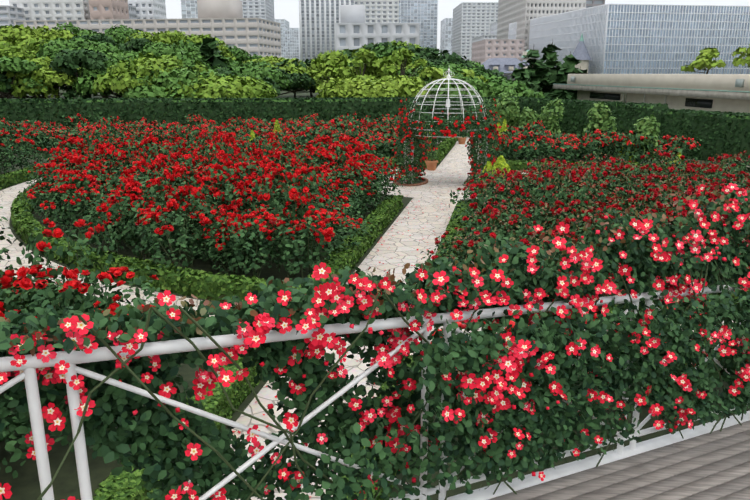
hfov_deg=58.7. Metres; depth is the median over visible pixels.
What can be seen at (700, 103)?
service building windows
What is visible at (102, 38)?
tree
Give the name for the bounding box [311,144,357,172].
rose
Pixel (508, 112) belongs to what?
shrub
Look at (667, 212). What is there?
rose
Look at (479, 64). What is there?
tree
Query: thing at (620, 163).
rose
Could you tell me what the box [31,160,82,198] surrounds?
rose
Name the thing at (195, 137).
rose
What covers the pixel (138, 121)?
rose
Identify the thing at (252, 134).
conifer
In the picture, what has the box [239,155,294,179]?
rose
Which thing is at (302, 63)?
dark tree
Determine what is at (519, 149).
rose
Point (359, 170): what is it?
rose
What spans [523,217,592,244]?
rose
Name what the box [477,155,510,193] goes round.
conifer
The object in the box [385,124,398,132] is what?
rose
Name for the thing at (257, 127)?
rose
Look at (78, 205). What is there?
rose
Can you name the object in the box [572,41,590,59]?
turret roof
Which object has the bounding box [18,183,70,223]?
rose
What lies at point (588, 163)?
rose
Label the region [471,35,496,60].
grey building walls
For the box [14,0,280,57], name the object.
long beige walls
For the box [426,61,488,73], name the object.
tree
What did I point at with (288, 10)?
sky
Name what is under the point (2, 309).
rose
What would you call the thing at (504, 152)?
rose
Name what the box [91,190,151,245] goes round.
rose
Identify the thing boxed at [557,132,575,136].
rose
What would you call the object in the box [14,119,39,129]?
rose
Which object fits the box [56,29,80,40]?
tree
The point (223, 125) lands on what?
rose
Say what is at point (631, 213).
rose
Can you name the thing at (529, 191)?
rose
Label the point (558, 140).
rose
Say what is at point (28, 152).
rose
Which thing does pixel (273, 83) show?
tree
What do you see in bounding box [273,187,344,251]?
rose
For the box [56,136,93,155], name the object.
rose
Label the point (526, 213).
rose
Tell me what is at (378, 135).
rose
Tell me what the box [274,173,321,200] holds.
rose
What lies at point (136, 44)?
tree
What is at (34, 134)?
rose
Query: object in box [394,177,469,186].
gazebo planter bricks
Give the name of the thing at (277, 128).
conifer
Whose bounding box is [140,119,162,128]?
rose
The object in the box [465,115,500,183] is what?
gazebo rose
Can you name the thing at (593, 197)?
rose
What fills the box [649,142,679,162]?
rose
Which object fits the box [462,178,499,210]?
rose
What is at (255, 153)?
rose
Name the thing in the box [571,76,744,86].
building wall lights
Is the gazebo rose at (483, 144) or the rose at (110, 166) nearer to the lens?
the rose at (110, 166)
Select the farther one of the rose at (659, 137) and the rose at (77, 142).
the rose at (659, 137)
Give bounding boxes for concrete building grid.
[526,4,579,37]
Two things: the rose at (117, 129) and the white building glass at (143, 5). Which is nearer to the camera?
the rose at (117, 129)
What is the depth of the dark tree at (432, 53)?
90.21 m
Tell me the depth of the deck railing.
3.01 m
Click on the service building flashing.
(662, 88)
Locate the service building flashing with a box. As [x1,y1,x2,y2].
[553,83,749,92]
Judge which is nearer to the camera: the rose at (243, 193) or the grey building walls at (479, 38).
the rose at (243, 193)
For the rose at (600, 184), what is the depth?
18.76 m
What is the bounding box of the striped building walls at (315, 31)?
[299,0,354,60]
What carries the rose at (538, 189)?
on the garden soil at (24, 483)
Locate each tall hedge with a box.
[0,96,514,136]
[511,96,669,137]
[651,108,749,164]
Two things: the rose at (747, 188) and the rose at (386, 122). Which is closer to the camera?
the rose at (747, 188)
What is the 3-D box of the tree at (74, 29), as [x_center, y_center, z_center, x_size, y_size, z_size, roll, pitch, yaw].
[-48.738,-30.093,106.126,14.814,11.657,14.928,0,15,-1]
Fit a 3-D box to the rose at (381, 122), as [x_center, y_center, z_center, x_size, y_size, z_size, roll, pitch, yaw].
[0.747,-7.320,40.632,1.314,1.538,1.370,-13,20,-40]
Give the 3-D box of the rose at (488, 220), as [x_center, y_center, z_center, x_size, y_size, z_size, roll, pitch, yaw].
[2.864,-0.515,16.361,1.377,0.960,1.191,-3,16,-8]
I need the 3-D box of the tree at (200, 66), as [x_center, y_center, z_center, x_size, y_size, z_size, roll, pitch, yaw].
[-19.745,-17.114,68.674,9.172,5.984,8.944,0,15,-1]
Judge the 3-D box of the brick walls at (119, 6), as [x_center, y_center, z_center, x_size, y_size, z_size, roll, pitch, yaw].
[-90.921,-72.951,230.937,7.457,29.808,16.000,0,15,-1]
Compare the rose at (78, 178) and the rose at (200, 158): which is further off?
the rose at (200, 158)
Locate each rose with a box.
[0,118,11,145]
[0,124,17,135]
[0,131,25,173]
[0,138,44,169]
[0,143,14,174]
[0,206,12,259]
[0,247,12,289]
[0,261,117,316]
[0,265,106,317]
[0,266,66,309]
[0,281,21,310]
[0,301,15,438]
[0,392,33,478]
[2,121,21,129]
[2,316,36,440]
[8,304,43,316]
[9,124,34,144]
[12,218,114,315]
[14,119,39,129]
[16,147,47,166]
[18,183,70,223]
[22,127,47,153]
[24,162,50,190]
[24,182,61,218]
[28,128,52,151]
[30,121,53,147]
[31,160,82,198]
[34,151,93,196]
[34,184,104,241]
[41,265,161,337]
[44,136,94,190]
[44,166,105,234]
[44,378,146,445]
[45,128,68,147]
[46,133,71,149]
[50,154,116,221]
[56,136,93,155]
[59,149,106,163]
[59,156,111,209]
[61,113,87,127]
[61,195,99,221]
[62,128,90,149]
[71,125,89,129]
[71,294,168,316]
[72,147,118,163]
[76,121,94,128]
[77,176,142,236]
[79,129,104,143]
[81,143,115,161]
[81,160,133,193]
[81,210,141,252]
[82,142,140,172]
[84,134,120,148]
[85,197,133,242]
[87,170,134,191]
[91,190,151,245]
[92,126,116,143]
[92,178,164,259]
[93,119,120,129]
[94,116,117,123]
[99,135,136,150]
[101,152,138,162]
[104,159,173,236]
[105,147,138,160]
[108,126,127,149]
[111,132,134,149]
[114,180,181,257]
[119,121,137,128]
[126,134,189,169]
[131,199,218,270]
[133,130,158,150]
[133,164,210,236]
[134,154,192,192]
[135,118,150,126]
[135,190,216,255]
[136,123,158,140]
[138,128,162,141]
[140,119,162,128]
[140,184,188,240]
[141,142,188,156]
[144,127,169,138]
[147,167,185,184]
[148,152,200,184]
[151,185,213,267]
[156,132,176,140]
[158,132,183,141]
[159,122,180,139]
[159,137,200,152]
[164,147,207,165]
[170,124,196,138]
[174,151,223,173]
[174,170,230,221]
[176,126,197,137]
[177,163,206,188]
[181,166,217,175]
[182,191,238,247]
[182,204,247,260]
[184,124,211,143]
[185,113,205,124]
[186,159,263,224]
[187,129,222,147]
[189,140,219,147]
[191,125,213,132]
[196,223,253,267]
[198,143,252,165]
[198,152,240,189]
[199,120,219,125]
[199,121,217,127]
[201,134,239,168]
[202,131,242,148]
[203,211,264,273]
[203,220,258,276]
[207,204,284,259]
[209,126,234,134]
[210,175,280,227]
[212,138,260,156]
[213,204,289,278]
[216,170,259,211]
[218,122,232,128]
[226,117,243,125]
[227,127,249,139]
[228,124,244,129]
[230,155,300,214]
[236,133,259,142]
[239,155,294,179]
[241,150,269,160]
[242,127,267,136]
[244,118,266,127]
[244,124,259,129]
[245,148,275,171]
[246,186,301,245]
[248,132,287,153]
[249,141,292,155]
[249,163,328,261]
[250,203,347,279]
[250,219,325,277]
[255,126,273,136]
[256,122,273,128]
[256,135,279,147]
[258,149,310,175]
[267,118,283,127]
[272,130,285,136]
[273,147,317,169]
[273,167,303,200]
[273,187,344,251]
[274,135,301,150]
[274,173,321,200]
[277,141,319,156]
[279,123,291,132]
[279,156,321,183]
[279,173,339,220]
[281,121,295,131]
[282,121,303,130]
[282,134,305,144]
[283,130,307,142]
[287,117,304,123]
[290,209,370,261]
[291,199,348,227]
[292,123,313,136]
[292,166,349,203]
[296,143,346,184]
[297,125,327,147]
[300,136,351,165]
[302,114,322,122]
[303,195,362,229]
[305,121,324,127]
[306,162,343,178]
[308,159,372,208]
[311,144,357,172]
[312,135,354,163]
[315,126,337,134]
[316,181,357,216]
[318,123,340,134]
[321,133,336,150]
[323,119,349,129]
[323,216,372,239]
[326,144,370,185]
[329,169,382,220]
[331,115,353,124]
[331,183,380,218]
[333,134,370,158]
[334,136,364,147]
[337,153,387,213]
[338,128,367,137]
[340,144,385,162]
[343,113,358,119]
[343,122,364,128]
[349,118,374,129]
[356,125,372,138]
[356,154,402,205]
[358,162,405,209]
[360,158,393,184]
[361,131,374,138]
[364,139,382,156]
[369,133,393,157]
[370,137,393,156]
[373,124,389,133]
[373,127,391,136]
[375,117,393,128]
[376,114,394,121]
[383,120,396,126]
[383,133,407,157]
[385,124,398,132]
[392,115,424,183]
[398,113,430,177]
[420,237,486,272]
[426,135,436,150]
[426,147,439,160]
[430,319,496,388]
[435,225,497,265]
[449,181,515,239]
[451,317,561,439]
[454,235,513,263]
[459,208,512,247]
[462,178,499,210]
[464,200,523,237]
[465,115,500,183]
[467,114,500,178]
[467,210,523,235]
[470,167,507,190]
[471,210,537,247]
[473,180,515,209]
[481,167,518,195]
[481,177,525,211]
[483,195,531,234]
[484,173,532,196]
[492,131,512,159]
[494,197,564,240]
[496,172,543,215]
[498,148,516,159]
[500,201,548,232]
[505,136,536,161]
[506,130,523,151]
[507,126,526,132]
[509,229,581,276]
[509,243,552,288]
[510,170,555,196]
[511,170,541,182]
[512,132,535,154]
[512,181,545,216]
[513,166,552,177]
[514,185,556,217]
[516,130,546,159]
[518,202,575,240]
[520,142,544,160]
[523,120,547,131]
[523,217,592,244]
[523,228,593,257]
[525,157,569,180]
[528,162,578,197]
[528,200,604,242]
[529,182,573,216]
[533,168,605,229]
[538,130,555,138]
[539,139,560,159]
[542,134,563,155]
[543,195,614,237]
[546,142,580,161]
[547,169,597,214]
[550,136,571,161]
[550,189,605,231]
[553,162,584,189]
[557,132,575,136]
[558,134,580,159]
[558,165,612,203]
[560,138,584,159]
[563,216,608,249]
[565,132,589,155]
[565,159,611,181]
[567,181,608,205]
[569,212,637,258]
[571,137,601,160]
[571,202,620,225]
[574,176,615,195]
[576,181,628,209]
[577,164,619,192]
[581,303,665,400]
[582,153,629,167]
[583,128,614,160]
[583,136,609,161]
[586,129,611,151]
[595,206,677,250]
[596,171,641,197]
[598,191,653,215]
[600,201,651,217]
[601,159,636,177]
[601,195,643,213]
[602,130,634,162]
[608,138,621,158]
[609,182,666,202]
[610,162,648,193]
[615,164,651,190]
[615,175,651,195]
[617,198,680,225]
[618,131,653,162]
[628,163,677,189]
[631,174,689,200]
[631,193,693,224]
[633,150,687,192]
[634,138,652,161]
[637,184,704,209]
[640,186,686,208]
[644,173,697,194]
[645,136,666,163]
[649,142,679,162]
[656,135,685,159]
[657,165,699,187]
[660,185,718,207]
[662,208,709,222]
[665,159,705,179]
[667,166,714,189]
[668,199,719,220]
[670,135,702,163]
[671,172,709,186]
[671,190,727,219]
[672,176,720,190]
[677,162,711,182]
[678,185,721,208]
[691,163,735,190]
[693,183,741,207]
[696,163,740,185]
[696,184,749,212]
[697,302,749,384]
[702,181,741,189]
[706,154,746,181]
[708,153,749,174]
[713,171,749,188]
[720,241,745,282]
[727,171,749,189]
[736,150,749,176]
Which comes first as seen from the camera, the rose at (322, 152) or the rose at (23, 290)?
the rose at (23, 290)
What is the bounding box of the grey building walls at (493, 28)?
[490,21,497,34]
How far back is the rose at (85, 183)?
16.91 m
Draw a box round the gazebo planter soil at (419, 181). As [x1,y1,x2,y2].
[396,178,424,183]
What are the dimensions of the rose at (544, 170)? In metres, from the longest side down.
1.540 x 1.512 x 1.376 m
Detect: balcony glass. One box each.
[243,0,264,17]
[586,0,602,7]
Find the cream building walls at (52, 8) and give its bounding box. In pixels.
[9,0,90,19]
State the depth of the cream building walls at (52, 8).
225.40 m
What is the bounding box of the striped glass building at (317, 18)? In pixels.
[301,0,353,61]
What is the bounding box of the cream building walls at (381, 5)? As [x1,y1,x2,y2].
[355,0,398,22]
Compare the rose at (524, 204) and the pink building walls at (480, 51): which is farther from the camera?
the pink building walls at (480, 51)
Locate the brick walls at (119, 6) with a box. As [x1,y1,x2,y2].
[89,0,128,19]
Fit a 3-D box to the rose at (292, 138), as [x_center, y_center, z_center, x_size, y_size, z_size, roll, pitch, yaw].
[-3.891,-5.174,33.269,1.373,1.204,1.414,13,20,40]
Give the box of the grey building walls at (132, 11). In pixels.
[128,4,136,18]
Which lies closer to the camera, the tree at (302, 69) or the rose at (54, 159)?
the rose at (54, 159)
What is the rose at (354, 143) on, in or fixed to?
on the garden soil at (24, 483)
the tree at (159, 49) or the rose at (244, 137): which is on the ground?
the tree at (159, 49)
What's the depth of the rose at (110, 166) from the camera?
19.79 m
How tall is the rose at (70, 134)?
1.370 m
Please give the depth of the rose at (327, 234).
13.06 m
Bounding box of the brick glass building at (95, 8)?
[93,1,126,19]
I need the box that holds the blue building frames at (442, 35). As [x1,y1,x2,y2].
[440,18,452,54]
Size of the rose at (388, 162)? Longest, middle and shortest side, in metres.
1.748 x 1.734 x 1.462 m
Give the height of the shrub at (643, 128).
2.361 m
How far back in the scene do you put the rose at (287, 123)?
39.66 m
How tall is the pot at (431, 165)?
0.440 m
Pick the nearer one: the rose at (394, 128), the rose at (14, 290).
the rose at (14, 290)
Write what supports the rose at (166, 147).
on the garden soil at (24, 483)
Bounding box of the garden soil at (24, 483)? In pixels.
[0,137,749,499]
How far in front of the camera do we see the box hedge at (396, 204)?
16.17 m
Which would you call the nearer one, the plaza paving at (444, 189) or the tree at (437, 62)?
the plaza paving at (444, 189)
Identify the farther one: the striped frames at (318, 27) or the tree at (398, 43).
the striped frames at (318, 27)
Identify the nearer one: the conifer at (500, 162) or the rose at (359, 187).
the rose at (359, 187)
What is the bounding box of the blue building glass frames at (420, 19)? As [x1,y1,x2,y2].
[399,0,437,48]
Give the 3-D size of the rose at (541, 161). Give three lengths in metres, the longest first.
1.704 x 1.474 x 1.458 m
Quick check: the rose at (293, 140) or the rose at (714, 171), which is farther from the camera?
the rose at (293, 140)
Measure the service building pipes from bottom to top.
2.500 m
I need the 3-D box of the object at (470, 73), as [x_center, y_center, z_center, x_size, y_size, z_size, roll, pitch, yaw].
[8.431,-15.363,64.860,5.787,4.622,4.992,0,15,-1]
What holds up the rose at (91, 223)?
on the garden soil at (24, 483)
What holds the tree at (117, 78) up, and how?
on the ground
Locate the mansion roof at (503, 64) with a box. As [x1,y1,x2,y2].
[482,58,528,72]
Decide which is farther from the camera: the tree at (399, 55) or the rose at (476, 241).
the tree at (399, 55)
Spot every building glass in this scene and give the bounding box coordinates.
[0,7,22,23]
[13,0,86,19]
[16,19,279,55]
[129,4,156,18]
[181,0,197,18]
[355,2,396,21]
[399,0,436,47]
[441,18,452,54]
[488,41,521,60]
[552,5,749,73]
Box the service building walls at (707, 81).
[567,74,749,113]
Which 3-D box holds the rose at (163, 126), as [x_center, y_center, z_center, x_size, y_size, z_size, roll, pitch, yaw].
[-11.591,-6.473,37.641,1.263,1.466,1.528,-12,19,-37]
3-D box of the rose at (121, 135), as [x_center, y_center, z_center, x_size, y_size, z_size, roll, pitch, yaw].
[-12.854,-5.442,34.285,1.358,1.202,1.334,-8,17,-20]
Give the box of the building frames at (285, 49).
[281,28,299,60]
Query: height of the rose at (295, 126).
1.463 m
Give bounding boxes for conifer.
[248,130,257,143]
[273,119,280,137]
[424,125,431,152]
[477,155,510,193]
[496,119,508,144]
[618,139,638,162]
[666,152,686,168]
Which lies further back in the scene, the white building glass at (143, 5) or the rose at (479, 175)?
the white building glass at (143, 5)
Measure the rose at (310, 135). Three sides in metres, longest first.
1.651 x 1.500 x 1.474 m
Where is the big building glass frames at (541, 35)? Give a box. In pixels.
[508,4,749,75]
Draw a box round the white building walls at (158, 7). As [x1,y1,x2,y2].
[128,0,166,18]
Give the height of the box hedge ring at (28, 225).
0.538 m
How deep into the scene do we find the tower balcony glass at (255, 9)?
311.29 m
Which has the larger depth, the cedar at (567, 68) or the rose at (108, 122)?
the cedar at (567, 68)
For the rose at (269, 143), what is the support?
on the garden soil at (24, 483)
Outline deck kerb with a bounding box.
[446,411,749,499]
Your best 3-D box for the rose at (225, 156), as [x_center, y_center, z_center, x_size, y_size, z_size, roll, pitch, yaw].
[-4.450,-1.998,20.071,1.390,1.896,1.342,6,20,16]
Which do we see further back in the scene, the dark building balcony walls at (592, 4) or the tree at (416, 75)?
the dark building balcony walls at (592, 4)
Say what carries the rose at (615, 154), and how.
on the garden soil at (24, 483)
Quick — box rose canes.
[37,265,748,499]
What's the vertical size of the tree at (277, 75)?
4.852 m
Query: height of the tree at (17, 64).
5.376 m
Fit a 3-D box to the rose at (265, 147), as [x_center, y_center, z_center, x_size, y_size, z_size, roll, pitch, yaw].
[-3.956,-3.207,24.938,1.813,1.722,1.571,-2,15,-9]
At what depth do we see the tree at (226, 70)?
67.69 m
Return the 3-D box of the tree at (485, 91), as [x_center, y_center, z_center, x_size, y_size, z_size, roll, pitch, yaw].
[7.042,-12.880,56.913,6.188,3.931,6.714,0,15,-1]
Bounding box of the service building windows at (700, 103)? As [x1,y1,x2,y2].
[590,92,712,107]
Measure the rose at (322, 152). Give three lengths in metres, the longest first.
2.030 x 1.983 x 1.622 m
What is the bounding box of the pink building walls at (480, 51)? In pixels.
[472,39,524,63]
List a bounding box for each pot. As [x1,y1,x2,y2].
[425,160,437,170]
[457,137,466,143]
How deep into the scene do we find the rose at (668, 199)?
15.61 m
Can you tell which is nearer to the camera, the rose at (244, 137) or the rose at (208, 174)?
the rose at (208, 174)
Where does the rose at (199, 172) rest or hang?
on the garden soil at (24, 483)
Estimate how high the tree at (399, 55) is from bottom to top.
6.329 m
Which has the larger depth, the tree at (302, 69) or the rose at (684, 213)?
the tree at (302, 69)
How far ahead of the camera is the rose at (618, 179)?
20.14 m
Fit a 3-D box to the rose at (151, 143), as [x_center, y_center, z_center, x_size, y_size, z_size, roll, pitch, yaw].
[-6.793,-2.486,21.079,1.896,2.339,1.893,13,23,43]
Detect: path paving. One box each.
[188,195,460,499]
[436,137,476,170]
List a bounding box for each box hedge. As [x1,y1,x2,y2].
[92,347,260,499]
[307,194,402,285]
[332,353,421,499]
[368,132,457,167]
[424,200,472,291]
[477,137,663,170]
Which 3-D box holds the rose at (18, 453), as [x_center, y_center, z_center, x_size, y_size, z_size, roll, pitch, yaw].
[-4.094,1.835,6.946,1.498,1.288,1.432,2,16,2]
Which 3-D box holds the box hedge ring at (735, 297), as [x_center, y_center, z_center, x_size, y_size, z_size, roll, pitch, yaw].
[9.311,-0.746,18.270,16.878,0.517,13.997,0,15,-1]
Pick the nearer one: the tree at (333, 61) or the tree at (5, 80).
the tree at (5, 80)
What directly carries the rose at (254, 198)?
on the garden soil at (24, 483)
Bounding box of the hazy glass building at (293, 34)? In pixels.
[281,28,298,57]
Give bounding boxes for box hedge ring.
[0,150,133,316]
[10,179,308,300]
[462,282,748,322]
[615,340,748,371]
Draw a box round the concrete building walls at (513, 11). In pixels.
[497,0,585,51]
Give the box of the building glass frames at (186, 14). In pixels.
[181,0,197,17]
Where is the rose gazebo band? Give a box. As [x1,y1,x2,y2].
[395,97,500,138]
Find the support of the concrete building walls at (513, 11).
on the ground
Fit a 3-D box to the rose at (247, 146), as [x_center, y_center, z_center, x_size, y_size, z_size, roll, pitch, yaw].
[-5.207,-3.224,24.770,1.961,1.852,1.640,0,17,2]
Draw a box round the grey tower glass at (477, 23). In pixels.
[462,3,497,59]
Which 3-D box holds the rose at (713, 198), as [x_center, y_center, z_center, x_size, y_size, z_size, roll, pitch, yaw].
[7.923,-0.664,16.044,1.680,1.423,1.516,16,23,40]
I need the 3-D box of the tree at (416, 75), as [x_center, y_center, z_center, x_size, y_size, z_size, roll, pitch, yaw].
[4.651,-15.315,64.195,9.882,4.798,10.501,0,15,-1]
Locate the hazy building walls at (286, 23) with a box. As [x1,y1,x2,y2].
[275,19,288,27]
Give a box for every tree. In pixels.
[0,24,64,96]
[0,41,34,60]
[0,56,48,98]
[0,56,83,98]
[0,71,21,94]
[21,37,67,97]
[36,37,124,97]
[44,22,100,98]
[48,48,108,98]
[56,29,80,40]
[70,34,132,97]
[70,55,133,98]
[84,50,144,68]
[89,24,144,44]
[92,52,187,93]
[115,37,152,51]
[122,66,228,98]
[124,30,236,60]
[134,41,210,69]
[156,71,276,98]
[173,39,230,66]
[181,56,220,72]
[208,66,237,75]
[213,66,292,89]
[222,56,271,67]
[226,45,261,62]
[230,75,280,95]
[237,63,275,67]
[242,56,301,65]
[260,64,327,97]
[270,67,316,95]
[276,58,322,97]
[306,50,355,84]
[310,49,353,63]
[315,74,399,97]
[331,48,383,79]
[341,40,426,50]
[343,42,427,60]
[348,45,429,66]
[355,58,414,79]
[371,73,429,97]
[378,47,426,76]
[391,65,465,84]
[416,46,471,67]
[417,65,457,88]
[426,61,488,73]
[426,76,492,97]
[428,58,457,64]
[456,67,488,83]
[459,60,483,66]
[471,64,503,76]
[472,71,506,79]
[480,84,529,97]
[487,77,544,97]
[681,47,725,73]
[731,44,749,67]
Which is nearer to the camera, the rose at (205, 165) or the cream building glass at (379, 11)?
the rose at (205, 165)
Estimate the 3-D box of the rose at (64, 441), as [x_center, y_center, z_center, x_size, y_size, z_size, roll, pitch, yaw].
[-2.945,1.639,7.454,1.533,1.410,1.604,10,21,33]
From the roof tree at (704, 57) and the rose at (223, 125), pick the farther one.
the roof tree at (704, 57)
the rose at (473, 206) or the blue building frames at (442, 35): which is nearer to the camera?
the rose at (473, 206)
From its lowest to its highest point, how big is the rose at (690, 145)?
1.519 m
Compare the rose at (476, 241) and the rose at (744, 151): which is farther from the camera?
the rose at (744, 151)
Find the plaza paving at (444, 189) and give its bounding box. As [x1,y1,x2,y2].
[374,180,470,198]
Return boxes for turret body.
[575,60,588,72]
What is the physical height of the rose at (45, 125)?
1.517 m
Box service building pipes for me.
[623,93,666,103]
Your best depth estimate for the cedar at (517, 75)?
71.35 m
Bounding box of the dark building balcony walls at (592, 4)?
[586,0,604,6]
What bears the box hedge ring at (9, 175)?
on the garden soil at (24, 483)
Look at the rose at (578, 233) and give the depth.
13.59 m
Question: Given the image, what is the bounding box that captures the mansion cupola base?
[522,52,531,60]
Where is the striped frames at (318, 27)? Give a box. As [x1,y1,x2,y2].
[301,3,353,57]
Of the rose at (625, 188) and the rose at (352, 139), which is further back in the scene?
the rose at (352, 139)
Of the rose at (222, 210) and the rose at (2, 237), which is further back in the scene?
the rose at (222, 210)
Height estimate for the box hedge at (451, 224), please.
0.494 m
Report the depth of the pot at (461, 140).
39.60 m
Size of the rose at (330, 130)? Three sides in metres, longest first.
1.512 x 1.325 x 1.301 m
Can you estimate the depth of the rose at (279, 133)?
34.08 m
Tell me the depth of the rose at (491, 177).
19.87 m
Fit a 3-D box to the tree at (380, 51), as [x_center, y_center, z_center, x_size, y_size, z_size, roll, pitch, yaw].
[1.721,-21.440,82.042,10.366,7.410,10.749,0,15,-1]
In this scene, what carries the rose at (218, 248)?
on the garden soil at (24, 483)
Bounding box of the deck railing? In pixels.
[0,283,747,499]
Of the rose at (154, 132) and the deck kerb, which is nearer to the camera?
the deck kerb
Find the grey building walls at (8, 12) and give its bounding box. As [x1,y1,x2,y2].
[0,5,24,25]
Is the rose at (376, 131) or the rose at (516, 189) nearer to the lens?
the rose at (516, 189)
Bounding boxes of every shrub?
[478,98,498,115]
[495,92,520,127]
[518,107,538,130]
[538,98,563,135]
[582,101,616,136]
[633,115,659,162]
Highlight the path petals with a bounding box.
[233,202,451,496]
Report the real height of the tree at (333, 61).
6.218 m
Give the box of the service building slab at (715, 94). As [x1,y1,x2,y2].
[553,84,749,99]
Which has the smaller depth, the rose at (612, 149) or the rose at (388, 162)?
the rose at (388, 162)
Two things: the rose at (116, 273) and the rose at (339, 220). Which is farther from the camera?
the rose at (339, 220)
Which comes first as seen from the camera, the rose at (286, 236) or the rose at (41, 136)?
the rose at (286, 236)
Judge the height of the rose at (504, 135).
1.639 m
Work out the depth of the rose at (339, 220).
14.65 m
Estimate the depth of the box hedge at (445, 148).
34.20 m
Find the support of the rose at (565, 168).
on the garden soil at (24, 483)
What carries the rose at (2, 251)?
on the garden soil at (24, 483)
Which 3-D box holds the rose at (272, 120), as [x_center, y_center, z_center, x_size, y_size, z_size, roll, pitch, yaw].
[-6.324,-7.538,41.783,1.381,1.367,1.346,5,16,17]
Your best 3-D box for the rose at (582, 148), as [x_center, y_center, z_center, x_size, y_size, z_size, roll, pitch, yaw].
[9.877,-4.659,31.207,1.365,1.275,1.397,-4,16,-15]
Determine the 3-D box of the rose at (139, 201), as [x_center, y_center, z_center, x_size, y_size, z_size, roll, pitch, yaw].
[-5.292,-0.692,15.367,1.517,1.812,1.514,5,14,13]
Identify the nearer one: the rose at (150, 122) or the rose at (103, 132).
the rose at (103, 132)
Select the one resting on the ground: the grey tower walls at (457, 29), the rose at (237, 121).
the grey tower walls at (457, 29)
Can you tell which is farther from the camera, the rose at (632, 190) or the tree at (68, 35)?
the tree at (68, 35)
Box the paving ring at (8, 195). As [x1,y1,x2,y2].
[0,141,749,354]
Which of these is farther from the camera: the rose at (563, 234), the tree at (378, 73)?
the tree at (378, 73)
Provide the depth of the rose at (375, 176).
19.01 m
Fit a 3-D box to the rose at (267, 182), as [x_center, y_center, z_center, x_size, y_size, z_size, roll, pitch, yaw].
[-1.835,-0.740,14.814,1.562,2.199,1.798,6,16,22]
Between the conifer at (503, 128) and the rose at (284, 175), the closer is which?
the rose at (284, 175)
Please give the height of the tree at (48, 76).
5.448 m
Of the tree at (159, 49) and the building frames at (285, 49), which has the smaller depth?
the tree at (159, 49)
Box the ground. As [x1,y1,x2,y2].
[0,89,318,98]
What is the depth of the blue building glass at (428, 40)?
360.05 m
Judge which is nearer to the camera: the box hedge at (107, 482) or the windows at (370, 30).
the box hedge at (107, 482)
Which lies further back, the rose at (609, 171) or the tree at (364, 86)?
the tree at (364, 86)
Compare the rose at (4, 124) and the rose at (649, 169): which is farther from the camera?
the rose at (4, 124)
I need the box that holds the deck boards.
[488,420,749,499]
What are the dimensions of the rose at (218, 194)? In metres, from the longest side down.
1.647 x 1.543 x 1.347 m
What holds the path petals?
on the path paving at (399, 247)
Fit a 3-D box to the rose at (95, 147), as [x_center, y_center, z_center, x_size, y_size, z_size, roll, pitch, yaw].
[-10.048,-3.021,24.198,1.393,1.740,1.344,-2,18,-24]
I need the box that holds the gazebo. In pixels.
[404,69,487,183]
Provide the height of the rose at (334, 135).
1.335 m
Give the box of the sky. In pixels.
[0,0,749,55]
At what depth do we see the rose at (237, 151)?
20.42 m
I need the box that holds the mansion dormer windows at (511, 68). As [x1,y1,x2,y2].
[493,66,527,70]
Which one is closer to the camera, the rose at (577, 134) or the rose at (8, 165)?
the rose at (8, 165)
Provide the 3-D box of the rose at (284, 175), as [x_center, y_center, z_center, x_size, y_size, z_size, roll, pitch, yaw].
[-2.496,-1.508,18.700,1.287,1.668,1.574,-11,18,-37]
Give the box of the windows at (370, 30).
[340,25,415,45]
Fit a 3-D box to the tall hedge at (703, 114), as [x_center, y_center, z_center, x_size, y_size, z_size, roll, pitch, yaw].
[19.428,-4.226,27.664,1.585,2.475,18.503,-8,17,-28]
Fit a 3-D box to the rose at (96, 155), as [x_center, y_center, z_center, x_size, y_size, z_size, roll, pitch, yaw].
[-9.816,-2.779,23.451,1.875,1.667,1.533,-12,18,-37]
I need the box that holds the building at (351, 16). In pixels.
[335,5,419,50]
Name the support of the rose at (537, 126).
on the garden soil at (24, 483)
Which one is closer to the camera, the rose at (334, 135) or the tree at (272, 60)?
the rose at (334, 135)
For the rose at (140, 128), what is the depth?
36.53 m
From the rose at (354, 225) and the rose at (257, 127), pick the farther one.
the rose at (257, 127)
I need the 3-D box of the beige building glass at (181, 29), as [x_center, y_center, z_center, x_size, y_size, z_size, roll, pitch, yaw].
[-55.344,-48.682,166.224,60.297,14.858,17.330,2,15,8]
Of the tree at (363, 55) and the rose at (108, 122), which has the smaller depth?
the rose at (108, 122)
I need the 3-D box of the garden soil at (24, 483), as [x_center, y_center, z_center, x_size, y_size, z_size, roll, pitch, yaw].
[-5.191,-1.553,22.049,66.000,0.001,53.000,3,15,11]
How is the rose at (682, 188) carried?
on the garden soil at (24, 483)
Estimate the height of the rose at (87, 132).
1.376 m
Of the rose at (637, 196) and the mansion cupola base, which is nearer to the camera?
the rose at (637, 196)
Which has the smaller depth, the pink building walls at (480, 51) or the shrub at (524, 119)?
the shrub at (524, 119)
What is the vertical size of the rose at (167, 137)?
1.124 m
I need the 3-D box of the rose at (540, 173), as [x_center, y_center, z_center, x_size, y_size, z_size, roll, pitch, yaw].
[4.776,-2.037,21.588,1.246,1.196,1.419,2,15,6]
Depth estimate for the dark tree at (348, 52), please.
88.19 m
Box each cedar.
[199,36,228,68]
[509,48,552,98]
[510,63,539,91]
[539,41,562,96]
[544,51,582,99]
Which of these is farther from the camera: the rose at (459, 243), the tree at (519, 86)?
the tree at (519, 86)
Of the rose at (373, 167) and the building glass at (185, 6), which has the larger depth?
the building glass at (185, 6)
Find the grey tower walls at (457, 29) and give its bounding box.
[452,2,497,60]
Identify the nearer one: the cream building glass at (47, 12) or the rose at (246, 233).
the rose at (246, 233)
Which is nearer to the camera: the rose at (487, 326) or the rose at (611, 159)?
the rose at (487, 326)

